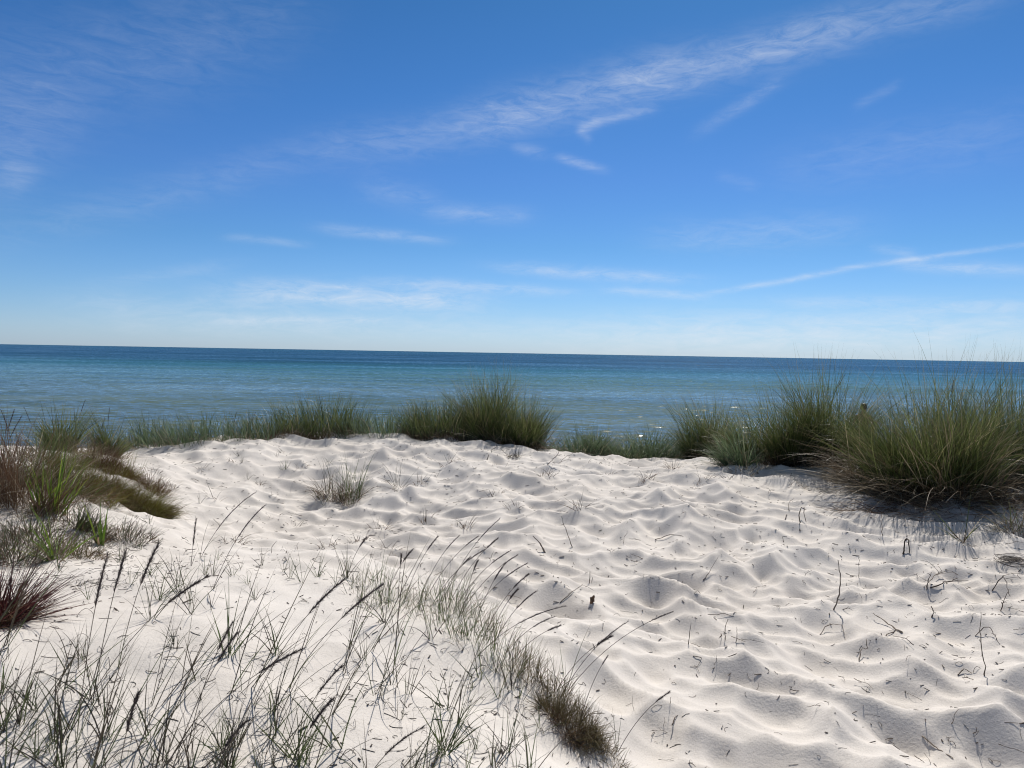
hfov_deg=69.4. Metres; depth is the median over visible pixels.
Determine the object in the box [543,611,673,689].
flowering grass stalk
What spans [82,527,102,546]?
grass sprig
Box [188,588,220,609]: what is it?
grass sprig
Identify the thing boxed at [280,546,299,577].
grass sprig
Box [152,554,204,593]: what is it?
grass sprig
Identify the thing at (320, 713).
flowering grass stalk
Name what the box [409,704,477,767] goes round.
grass sprig
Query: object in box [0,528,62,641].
grass sprig
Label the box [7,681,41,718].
grass sprig
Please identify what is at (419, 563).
flowering grass stalk
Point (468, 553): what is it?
flowering grass stalk
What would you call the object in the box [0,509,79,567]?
grass clump
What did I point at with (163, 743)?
grass sprig
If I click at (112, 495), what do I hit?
grass clump
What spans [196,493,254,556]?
flowering grass stalk
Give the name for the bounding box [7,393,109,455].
marram grass tussock
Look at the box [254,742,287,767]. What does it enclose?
grass sprig
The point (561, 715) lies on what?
matted grass clump
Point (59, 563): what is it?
grass sprig
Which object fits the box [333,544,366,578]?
grass sprig
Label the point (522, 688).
grass sprig
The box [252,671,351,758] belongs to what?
grass sprig
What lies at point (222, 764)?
grass sprig
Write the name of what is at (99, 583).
flowering grass stalk
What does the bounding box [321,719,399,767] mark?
grass sprig
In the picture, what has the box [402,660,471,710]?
grass sprig
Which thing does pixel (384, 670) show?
grass sprig
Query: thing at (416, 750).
grass sprig
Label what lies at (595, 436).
marram grass tussock
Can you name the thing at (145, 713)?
grass sprig
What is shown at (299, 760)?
grass sprig
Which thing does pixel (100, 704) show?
grass sprig
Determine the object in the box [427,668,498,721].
grass sprig
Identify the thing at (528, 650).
bank grass tuft
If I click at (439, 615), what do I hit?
bank grass tuft
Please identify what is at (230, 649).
grass sprig
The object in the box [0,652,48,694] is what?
grass sprig
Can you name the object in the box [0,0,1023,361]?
sky
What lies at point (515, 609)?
flowering grass stalk
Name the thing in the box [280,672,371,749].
grass sprig
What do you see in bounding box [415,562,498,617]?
bank grass tuft
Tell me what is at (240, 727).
flowering grass stalk
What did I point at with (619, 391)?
sea
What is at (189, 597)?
grass sprig
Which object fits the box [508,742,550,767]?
grass sprig
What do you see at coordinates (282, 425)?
marram grass tussock
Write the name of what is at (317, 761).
grass sprig
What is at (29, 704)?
grass sprig
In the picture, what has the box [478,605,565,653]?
flowering grass stalk
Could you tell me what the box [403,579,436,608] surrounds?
bank grass tuft
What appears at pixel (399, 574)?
flowering grass stalk
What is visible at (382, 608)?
grass sprig
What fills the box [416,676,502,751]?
grass sprig
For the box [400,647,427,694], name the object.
grass sprig
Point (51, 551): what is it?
grass tuft
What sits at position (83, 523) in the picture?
grass clump
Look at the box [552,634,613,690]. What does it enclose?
flowering grass stalk
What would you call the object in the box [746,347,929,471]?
marram grass tussock
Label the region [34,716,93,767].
grass sprig
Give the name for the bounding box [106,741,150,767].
grass sprig
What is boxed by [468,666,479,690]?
grass sprig
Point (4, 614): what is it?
grass sprig
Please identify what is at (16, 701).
grass sprig
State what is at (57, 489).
grass tuft
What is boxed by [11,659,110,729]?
grass sprig
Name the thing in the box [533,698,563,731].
grass sprig
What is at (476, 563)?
flowering grass stalk
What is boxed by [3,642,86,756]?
grass sprig
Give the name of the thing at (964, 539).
grass tuft
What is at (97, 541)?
grass tuft
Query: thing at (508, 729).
grass sprig
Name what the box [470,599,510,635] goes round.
bank grass tuft
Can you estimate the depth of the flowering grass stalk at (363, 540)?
3.84 m
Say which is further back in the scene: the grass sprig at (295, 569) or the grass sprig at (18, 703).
the grass sprig at (295, 569)
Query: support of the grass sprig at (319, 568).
on the sand
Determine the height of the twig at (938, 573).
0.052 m
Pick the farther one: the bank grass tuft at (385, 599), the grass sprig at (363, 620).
the bank grass tuft at (385, 599)
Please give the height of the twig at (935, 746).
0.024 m
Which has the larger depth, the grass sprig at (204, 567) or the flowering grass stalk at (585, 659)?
the grass sprig at (204, 567)
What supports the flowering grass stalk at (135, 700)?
on the sand
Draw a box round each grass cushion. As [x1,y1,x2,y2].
[83,456,155,508]
[106,472,198,520]
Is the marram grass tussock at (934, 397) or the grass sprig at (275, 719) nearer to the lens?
the grass sprig at (275, 719)
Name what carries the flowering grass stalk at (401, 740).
on the sand
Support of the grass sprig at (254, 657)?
on the sand
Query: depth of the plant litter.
3.33 m
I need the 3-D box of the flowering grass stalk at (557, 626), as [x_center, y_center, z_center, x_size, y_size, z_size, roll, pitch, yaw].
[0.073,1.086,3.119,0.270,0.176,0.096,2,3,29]
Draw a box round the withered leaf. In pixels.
[590,595,594,603]
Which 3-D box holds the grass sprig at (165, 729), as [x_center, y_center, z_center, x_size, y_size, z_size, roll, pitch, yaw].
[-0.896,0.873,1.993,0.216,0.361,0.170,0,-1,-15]
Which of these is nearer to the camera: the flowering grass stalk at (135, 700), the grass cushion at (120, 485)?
the flowering grass stalk at (135, 700)
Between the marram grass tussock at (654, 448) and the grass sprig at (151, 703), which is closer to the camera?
the grass sprig at (151, 703)
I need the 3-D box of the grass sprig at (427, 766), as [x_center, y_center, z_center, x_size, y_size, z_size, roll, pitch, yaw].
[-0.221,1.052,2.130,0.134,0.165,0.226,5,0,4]
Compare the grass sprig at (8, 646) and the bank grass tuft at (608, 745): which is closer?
the grass sprig at (8, 646)
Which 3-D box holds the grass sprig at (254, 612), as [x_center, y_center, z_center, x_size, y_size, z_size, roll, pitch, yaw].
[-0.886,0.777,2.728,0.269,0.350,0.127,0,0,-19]
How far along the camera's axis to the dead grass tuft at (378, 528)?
6.45 m
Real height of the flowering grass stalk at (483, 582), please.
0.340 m
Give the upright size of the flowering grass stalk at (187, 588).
0.389 m
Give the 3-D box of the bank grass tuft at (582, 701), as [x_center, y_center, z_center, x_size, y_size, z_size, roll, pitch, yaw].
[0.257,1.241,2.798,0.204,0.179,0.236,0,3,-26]
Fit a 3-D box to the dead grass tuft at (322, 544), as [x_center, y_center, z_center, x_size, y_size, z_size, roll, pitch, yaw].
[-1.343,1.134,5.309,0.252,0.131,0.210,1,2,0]
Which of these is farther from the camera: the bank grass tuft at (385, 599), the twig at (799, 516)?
the twig at (799, 516)
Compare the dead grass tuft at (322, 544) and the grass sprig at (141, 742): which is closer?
the grass sprig at (141, 742)
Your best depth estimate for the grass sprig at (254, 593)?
3.22 m
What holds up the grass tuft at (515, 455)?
on the sand
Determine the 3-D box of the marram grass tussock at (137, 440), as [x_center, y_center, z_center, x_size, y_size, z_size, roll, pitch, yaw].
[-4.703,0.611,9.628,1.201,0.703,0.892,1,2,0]
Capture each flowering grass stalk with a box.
[76,551,125,743]
[81,547,129,704]
[89,573,210,698]
[118,539,162,667]
[119,688,161,767]
[120,647,305,767]
[128,620,233,750]
[165,628,240,767]
[190,516,197,565]
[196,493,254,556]
[199,504,267,589]
[214,714,253,767]
[242,583,385,714]
[253,576,346,705]
[284,663,345,758]
[287,695,337,767]
[342,536,367,572]
[352,725,425,767]
[388,549,412,589]
[398,553,409,595]
[404,535,437,599]
[418,535,459,597]
[425,536,478,598]
[433,518,499,605]
[433,549,484,602]
[439,556,470,602]
[446,538,497,608]
[450,559,479,613]
[453,550,510,610]
[457,562,527,619]
[459,554,517,615]
[472,561,506,627]
[478,587,518,639]
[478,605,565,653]
[485,573,529,628]
[493,590,538,637]
[503,624,562,659]
[506,616,554,651]
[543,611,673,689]
[548,621,627,698]
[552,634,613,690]
[580,655,607,723]
[612,690,669,751]
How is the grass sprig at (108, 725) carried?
on the sand
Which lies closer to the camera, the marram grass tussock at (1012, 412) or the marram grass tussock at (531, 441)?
the marram grass tussock at (1012, 412)
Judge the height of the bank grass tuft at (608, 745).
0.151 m
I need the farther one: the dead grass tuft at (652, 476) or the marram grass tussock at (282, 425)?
the marram grass tussock at (282, 425)
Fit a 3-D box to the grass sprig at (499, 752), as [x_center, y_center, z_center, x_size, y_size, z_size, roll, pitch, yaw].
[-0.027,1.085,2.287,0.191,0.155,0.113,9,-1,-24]
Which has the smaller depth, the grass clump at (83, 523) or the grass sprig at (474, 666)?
the grass sprig at (474, 666)
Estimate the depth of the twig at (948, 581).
4.82 m
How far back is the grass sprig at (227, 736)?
2.03 m
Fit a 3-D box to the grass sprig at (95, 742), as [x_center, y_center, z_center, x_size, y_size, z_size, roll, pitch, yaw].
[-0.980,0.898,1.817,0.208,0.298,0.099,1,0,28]
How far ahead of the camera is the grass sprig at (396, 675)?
2.64 m
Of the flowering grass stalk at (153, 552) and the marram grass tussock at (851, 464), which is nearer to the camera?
the flowering grass stalk at (153, 552)
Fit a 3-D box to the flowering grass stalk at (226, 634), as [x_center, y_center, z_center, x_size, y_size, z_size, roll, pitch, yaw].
[-0.905,0.837,2.062,0.287,0.389,0.144,1,2,0]
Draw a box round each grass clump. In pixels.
[0,397,120,518]
[0,416,104,470]
[0,418,111,496]
[0,504,86,552]
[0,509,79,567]
[0,541,101,631]
[15,449,128,505]
[18,439,141,509]
[36,495,127,543]
[37,528,118,560]
[50,429,134,473]
[91,445,159,483]
[97,514,169,547]
[124,469,180,496]
[519,680,624,766]
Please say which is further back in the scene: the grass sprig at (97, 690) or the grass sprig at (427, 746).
the grass sprig at (97, 690)
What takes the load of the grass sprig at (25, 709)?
on the sand
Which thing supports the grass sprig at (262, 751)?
on the sand
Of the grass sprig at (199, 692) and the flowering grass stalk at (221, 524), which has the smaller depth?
the grass sprig at (199, 692)
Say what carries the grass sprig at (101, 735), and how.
on the sand
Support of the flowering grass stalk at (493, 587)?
on the sand
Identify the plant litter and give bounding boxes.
[0,435,1023,767]
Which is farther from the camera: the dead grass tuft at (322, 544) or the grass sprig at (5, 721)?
the dead grass tuft at (322, 544)
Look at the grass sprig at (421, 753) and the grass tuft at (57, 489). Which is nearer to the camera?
the grass sprig at (421, 753)
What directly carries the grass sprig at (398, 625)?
on the sand
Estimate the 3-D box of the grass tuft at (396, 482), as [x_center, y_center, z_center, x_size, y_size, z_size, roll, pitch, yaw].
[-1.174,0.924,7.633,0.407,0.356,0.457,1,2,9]
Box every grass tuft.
[13,503,109,567]
[19,444,93,516]
[80,503,125,545]
[209,530,258,544]
[300,461,351,505]
[312,536,337,548]
[320,455,376,511]
[338,565,425,616]
[349,550,432,610]
[366,517,392,535]
[375,540,404,555]
[381,466,413,489]
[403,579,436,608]
[403,584,497,643]
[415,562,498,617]
[436,595,540,681]
[451,516,475,530]
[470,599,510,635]
[489,634,562,692]
[506,447,524,458]
[506,627,546,667]
[526,669,586,721]
[532,657,579,698]
[553,691,603,733]
[560,494,597,510]
[566,704,619,759]
[585,723,633,767]
[638,472,662,485]
[661,458,682,468]
[930,495,986,542]
[973,501,1023,537]
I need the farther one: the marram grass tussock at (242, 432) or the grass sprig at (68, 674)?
the marram grass tussock at (242, 432)
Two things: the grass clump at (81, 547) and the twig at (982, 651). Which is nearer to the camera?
the twig at (982, 651)
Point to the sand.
(768, 727)
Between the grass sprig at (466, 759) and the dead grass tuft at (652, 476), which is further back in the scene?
the dead grass tuft at (652, 476)
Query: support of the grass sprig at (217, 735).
on the sand
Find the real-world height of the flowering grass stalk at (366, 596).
0.433 m
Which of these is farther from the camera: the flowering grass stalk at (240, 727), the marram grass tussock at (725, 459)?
the marram grass tussock at (725, 459)
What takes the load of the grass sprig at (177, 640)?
on the sand
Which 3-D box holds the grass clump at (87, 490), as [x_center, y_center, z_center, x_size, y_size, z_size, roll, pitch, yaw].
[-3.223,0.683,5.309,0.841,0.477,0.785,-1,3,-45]
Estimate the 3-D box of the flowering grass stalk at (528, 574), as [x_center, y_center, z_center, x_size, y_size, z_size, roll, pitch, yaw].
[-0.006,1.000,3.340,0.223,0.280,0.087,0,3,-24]
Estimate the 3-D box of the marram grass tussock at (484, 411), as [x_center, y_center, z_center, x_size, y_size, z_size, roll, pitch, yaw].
[-0.236,0.404,10.107,2.225,1.681,2.100,1,2,0]
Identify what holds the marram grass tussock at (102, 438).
on the sand
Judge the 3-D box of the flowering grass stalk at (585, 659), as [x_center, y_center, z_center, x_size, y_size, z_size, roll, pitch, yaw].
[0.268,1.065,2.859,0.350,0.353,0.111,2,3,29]
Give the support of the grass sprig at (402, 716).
on the sand
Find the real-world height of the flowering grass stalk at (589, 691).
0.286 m
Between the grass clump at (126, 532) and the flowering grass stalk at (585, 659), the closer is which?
the flowering grass stalk at (585, 659)
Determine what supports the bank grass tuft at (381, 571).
on the sand
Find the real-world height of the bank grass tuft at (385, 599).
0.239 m
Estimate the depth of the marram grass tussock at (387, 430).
9.71 m
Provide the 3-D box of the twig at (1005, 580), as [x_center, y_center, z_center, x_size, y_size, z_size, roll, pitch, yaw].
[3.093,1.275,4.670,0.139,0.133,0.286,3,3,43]
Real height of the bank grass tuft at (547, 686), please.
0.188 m
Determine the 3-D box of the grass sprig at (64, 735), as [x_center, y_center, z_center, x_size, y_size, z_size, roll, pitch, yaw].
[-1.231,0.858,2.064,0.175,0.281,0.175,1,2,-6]
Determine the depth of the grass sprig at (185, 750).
1.87 m
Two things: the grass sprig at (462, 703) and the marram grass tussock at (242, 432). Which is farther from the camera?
the marram grass tussock at (242, 432)
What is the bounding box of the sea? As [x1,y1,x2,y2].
[0,344,1023,450]
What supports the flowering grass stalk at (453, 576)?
on the sand
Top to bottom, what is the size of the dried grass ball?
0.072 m
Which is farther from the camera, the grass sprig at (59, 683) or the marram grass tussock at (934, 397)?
the marram grass tussock at (934, 397)
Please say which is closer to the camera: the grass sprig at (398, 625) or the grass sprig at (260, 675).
the grass sprig at (260, 675)
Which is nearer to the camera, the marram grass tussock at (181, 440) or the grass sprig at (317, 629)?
the grass sprig at (317, 629)
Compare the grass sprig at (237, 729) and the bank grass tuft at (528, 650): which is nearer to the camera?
the grass sprig at (237, 729)
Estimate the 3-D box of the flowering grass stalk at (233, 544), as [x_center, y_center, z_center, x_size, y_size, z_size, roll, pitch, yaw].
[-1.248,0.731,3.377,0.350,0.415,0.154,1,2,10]
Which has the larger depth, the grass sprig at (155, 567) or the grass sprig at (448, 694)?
the grass sprig at (155, 567)
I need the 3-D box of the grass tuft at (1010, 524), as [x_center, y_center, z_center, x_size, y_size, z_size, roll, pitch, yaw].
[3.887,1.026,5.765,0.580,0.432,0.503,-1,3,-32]
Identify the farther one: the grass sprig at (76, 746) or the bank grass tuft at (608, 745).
the bank grass tuft at (608, 745)
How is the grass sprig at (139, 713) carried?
on the sand
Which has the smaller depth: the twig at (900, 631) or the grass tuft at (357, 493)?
the twig at (900, 631)
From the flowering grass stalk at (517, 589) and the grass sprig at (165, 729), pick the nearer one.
the grass sprig at (165, 729)
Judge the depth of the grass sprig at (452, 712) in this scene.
2.14 m
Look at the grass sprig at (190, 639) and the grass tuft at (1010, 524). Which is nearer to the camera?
the grass sprig at (190, 639)
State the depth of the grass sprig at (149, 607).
2.80 m
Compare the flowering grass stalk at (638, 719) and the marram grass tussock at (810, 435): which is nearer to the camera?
the flowering grass stalk at (638, 719)
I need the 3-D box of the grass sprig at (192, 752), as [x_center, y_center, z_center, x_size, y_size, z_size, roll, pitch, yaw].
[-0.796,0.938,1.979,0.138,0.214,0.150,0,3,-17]
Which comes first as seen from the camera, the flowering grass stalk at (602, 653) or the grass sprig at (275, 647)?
the grass sprig at (275, 647)
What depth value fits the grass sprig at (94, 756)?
1.94 m
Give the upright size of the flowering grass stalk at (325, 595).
0.402 m
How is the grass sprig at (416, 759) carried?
on the sand
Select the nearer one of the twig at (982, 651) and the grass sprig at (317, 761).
the grass sprig at (317, 761)
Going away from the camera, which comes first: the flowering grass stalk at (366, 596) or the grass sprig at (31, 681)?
the grass sprig at (31, 681)
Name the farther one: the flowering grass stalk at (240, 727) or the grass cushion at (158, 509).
the grass cushion at (158, 509)
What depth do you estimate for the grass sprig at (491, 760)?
2.21 m
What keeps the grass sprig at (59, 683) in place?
on the sand
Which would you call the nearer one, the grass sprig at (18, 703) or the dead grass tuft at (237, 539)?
the grass sprig at (18, 703)
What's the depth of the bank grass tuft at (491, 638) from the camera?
3.08 m
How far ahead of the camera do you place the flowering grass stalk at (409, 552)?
3.73 m
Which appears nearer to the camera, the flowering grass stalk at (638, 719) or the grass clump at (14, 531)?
the flowering grass stalk at (638, 719)
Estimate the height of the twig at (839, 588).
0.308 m
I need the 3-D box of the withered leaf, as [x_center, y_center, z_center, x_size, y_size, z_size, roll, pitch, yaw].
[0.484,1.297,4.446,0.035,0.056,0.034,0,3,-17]
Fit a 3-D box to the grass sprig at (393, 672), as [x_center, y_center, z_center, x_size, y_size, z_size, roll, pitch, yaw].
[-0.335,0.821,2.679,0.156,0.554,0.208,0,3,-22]
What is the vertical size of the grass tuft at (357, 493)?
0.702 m
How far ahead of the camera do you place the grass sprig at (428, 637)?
3.06 m
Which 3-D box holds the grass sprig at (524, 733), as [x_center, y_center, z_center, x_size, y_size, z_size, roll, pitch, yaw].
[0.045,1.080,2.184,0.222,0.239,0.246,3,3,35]
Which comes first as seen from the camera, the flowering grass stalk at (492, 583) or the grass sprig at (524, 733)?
the grass sprig at (524, 733)
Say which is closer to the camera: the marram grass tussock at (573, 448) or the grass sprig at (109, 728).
the grass sprig at (109, 728)
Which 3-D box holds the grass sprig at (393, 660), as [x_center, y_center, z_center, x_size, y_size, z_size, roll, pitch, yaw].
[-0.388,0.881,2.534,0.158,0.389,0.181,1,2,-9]
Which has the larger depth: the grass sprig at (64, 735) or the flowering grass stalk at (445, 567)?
the flowering grass stalk at (445, 567)
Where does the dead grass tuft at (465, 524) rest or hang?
on the sand
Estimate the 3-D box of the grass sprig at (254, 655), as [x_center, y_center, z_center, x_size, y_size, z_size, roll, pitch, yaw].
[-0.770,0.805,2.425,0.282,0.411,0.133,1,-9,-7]
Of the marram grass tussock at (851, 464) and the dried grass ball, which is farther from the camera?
the marram grass tussock at (851, 464)
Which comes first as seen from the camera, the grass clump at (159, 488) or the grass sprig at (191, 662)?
the grass sprig at (191, 662)
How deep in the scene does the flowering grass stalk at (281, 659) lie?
1.91 m
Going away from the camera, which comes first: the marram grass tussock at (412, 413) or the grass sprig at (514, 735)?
the grass sprig at (514, 735)
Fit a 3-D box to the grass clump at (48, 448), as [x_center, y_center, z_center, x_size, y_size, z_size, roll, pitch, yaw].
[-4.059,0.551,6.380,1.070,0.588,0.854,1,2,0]
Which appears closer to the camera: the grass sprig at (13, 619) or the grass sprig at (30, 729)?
the grass sprig at (30, 729)
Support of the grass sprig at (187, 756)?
on the sand
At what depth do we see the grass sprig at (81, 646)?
2.44 m
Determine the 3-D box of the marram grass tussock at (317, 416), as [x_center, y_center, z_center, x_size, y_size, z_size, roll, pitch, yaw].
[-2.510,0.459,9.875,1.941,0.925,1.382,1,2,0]
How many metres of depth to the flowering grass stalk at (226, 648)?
1.91 m
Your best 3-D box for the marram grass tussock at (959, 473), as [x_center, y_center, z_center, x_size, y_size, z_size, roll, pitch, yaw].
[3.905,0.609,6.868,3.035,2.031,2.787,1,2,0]
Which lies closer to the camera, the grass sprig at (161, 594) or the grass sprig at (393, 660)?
the grass sprig at (393, 660)
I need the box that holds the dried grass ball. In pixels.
[993,553,1023,566]
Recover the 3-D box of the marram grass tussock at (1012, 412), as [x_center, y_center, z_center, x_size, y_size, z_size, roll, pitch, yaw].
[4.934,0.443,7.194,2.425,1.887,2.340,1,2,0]
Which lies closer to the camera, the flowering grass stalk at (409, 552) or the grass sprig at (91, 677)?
the grass sprig at (91, 677)
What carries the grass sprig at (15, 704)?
on the sand
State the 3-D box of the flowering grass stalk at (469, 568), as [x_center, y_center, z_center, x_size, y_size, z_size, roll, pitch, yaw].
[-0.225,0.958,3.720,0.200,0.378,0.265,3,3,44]
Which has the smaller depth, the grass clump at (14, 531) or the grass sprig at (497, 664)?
the grass sprig at (497, 664)
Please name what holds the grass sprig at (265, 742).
on the sand
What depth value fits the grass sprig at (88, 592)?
3.11 m
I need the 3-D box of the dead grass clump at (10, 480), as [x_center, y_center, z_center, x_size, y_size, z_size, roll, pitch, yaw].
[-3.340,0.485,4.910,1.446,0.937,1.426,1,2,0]
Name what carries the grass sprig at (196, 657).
on the sand
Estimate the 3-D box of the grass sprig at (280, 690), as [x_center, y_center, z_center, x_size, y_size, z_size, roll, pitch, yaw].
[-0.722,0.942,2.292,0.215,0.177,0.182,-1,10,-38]
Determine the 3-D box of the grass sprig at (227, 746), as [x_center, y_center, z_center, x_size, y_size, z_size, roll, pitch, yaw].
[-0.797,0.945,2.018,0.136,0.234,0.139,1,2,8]
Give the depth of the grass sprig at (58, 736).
1.94 m
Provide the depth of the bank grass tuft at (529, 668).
2.96 m
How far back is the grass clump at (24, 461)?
5.42 m
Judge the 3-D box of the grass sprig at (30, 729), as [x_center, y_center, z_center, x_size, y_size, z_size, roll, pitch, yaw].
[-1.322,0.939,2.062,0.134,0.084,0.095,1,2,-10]
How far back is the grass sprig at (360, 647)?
2.79 m
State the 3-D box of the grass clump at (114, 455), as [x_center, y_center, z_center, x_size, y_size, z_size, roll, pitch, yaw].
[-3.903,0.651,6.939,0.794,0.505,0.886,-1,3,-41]
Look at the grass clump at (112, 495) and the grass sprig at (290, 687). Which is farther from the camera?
the grass clump at (112, 495)
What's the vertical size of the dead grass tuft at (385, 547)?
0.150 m
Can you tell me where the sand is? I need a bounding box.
[0,433,1023,767]
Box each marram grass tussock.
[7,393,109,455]
[68,399,144,458]
[110,408,184,450]
[128,405,234,452]
[145,408,288,445]
[215,405,327,439]
[256,388,393,439]
[313,404,441,439]
[387,389,489,441]
[390,396,432,433]
[417,360,562,449]
[480,387,576,450]
[536,424,621,455]
[563,417,647,457]
[569,432,683,458]
[591,421,713,458]
[648,387,764,458]
[690,373,840,469]
[692,417,783,475]
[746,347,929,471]
[770,346,1023,531]
[798,386,952,497]
[855,335,1023,461]
[894,341,1023,495]
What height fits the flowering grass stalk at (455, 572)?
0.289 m
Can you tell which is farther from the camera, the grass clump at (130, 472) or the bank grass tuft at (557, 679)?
the grass clump at (130, 472)
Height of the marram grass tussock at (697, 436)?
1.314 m
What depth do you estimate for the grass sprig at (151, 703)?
2.28 m
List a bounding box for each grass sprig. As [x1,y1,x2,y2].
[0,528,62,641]
[0,541,54,635]
[0,622,13,659]
[0,633,52,755]
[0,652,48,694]
[0,653,56,732]
[0,655,60,712]
[0,657,76,726]
[0,679,45,767]
[0,689,26,744]
[1,692,82,759]
[2,681,76,767]
[3,544,81,647]
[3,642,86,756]
[3,712,51,738]
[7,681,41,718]
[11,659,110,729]
[19,593,71,729]
[22,723,64,752]
[33,641,136,701]
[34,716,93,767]
[36,651,111,743]
[47,620,110,668]
[50,548,76,570]
[52,628,138,694]
[56,620,85,709]
[61,624,100,659]
[63,658,144,742]
[66,706,110,767]
[74,731,126,767]
[80,666,124,704]
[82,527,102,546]
[82,577,97,599]
[88,679,110,716]
[88,689,128,767]
[92,642,158,767]
[93,623,180,767]
[104,659,210,743]
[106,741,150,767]
[112,696,167,723]
[124,566,193,620]
[137,647,214,756]
[139,557,162,574]
[139,671,213,767]
[140,649,212,767]
[147,563,192,599]
[149,565,233,705]
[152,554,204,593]
[152,622,175,643]
[154,572,225,614]
[159,709,236,767]
[161,621,193,650]
[163,696,224,767]
[170,552,188,589]
[172,703,251,751]
[173,633,223,680]
[180,603,248,693]
[182,554,234,679]
[184,698,236,758]
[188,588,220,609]
[191,679,211,700]
[194,693,256,766]
[198,557,210,574]
[205,702,252,767]
[208,575,270,657]
[212,680,268,752]
[216,682,266,767]
[218,658,279,767]
[219,742,249,767]
[230,565,306,694]
[236,548,295,647]
[237,719,323,767]
[239,600,270,690]
[241,579,266,599]
[245,610,299,655]
[251,544,323,688]
[251,658,317,711]
[251,668,313,738]
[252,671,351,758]
[252,690,294,767]
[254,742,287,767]
[260,689,328,767]
[265,628,337,758]
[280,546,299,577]
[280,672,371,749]
[286,548,310,582]
[289,591,353,689]
[299,733,319,765]
[303,557,330,576]
[305,604,344,646]
[314,657,382,767]
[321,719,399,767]
[332,629,390,716]
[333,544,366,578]
[343,568,378,671]
[344,622,373,658]
[348,557,400,652]
[351,572,412,622]
[363,617,401,698]
[370,646,410,687]
[372,536,430,650]
[377,596,414,691]
[379,682,413,719]
[382,607,405,635]
[392,537,429,674]
[399,737,425,767]
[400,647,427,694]
[401,709,454,767]
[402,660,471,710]
[407,725,457,767]
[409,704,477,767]
[411,726,453,767]
[413,600,450,639]
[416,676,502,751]
[423,596,502,767]
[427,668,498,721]
[429,677,491,757]
[437,739,488,767]
[457,637,484,679]
[462,720,483,748]
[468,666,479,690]
[470,629,511,673]
[477,649,516,699]
[477,725,534,754]
[479,695,526,752]
[483,717,528,767]
[486,715,537,746]
[497,638,526,690]
[504,668,534,698]
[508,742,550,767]
[512,711,577,767]
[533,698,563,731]
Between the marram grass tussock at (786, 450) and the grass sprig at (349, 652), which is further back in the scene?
the marram grass tussock at (786, 450)
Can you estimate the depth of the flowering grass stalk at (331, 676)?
2.11 m
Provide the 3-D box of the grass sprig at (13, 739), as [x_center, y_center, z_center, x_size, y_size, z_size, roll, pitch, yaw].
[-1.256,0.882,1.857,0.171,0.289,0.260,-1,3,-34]
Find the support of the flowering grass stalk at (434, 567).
on the sand
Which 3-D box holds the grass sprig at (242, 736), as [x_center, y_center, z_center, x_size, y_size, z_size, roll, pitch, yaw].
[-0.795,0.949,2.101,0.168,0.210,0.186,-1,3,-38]
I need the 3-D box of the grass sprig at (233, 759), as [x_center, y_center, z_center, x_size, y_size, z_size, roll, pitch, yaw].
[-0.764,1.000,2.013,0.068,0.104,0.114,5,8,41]
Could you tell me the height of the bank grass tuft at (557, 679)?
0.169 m
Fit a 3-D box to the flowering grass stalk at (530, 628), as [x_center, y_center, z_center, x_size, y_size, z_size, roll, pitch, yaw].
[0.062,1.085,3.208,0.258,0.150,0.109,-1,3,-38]
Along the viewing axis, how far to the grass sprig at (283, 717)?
2.11 m
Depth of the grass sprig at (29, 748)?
1.96 m
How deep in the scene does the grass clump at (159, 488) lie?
6.82 m
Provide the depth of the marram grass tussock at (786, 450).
8.22 m
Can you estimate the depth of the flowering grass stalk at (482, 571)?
3.70 m
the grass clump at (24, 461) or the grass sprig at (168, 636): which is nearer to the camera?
the grass sprig at (168, 636)
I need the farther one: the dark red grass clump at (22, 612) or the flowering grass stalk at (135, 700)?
the dark red grass clump at (22, 612)
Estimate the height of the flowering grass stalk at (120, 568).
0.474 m
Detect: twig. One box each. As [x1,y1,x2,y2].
[798,507,805,530]
[833,561,840,609]
[873,613,902,632]
[902,538,909,554]
[922,736,952,757]
[924,566,957,586]
[930,578,967,587]
[979,621,985,675]
[992,573,1019,595]
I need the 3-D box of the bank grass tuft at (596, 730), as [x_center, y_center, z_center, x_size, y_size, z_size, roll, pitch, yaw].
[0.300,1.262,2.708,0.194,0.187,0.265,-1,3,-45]
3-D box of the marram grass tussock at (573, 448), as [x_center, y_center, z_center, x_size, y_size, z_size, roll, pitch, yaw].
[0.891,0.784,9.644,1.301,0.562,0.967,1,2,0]
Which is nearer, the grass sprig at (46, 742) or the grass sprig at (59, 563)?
the grass sprig at (46, 742)
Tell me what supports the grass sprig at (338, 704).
on the sand
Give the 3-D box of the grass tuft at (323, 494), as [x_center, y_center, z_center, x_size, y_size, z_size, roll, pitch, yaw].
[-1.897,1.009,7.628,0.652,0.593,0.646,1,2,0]
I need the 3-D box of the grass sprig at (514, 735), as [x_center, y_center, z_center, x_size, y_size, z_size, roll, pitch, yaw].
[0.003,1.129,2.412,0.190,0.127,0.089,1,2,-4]
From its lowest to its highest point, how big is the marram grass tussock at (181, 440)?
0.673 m
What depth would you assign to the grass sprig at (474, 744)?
2.31 m
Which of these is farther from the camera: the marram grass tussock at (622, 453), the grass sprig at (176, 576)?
the marram grass tussock at (622, 453)
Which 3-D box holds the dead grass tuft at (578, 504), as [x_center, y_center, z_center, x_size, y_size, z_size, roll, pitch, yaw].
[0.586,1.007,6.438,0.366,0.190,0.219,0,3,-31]
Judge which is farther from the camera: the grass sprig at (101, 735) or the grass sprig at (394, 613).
the grass sprig at (394, 613)
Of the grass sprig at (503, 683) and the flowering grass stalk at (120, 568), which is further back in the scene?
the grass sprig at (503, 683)
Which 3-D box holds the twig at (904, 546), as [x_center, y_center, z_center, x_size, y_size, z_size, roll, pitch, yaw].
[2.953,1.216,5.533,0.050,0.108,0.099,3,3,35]
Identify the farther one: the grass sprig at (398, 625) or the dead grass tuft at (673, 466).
the dead grass tuft at (673, 466)

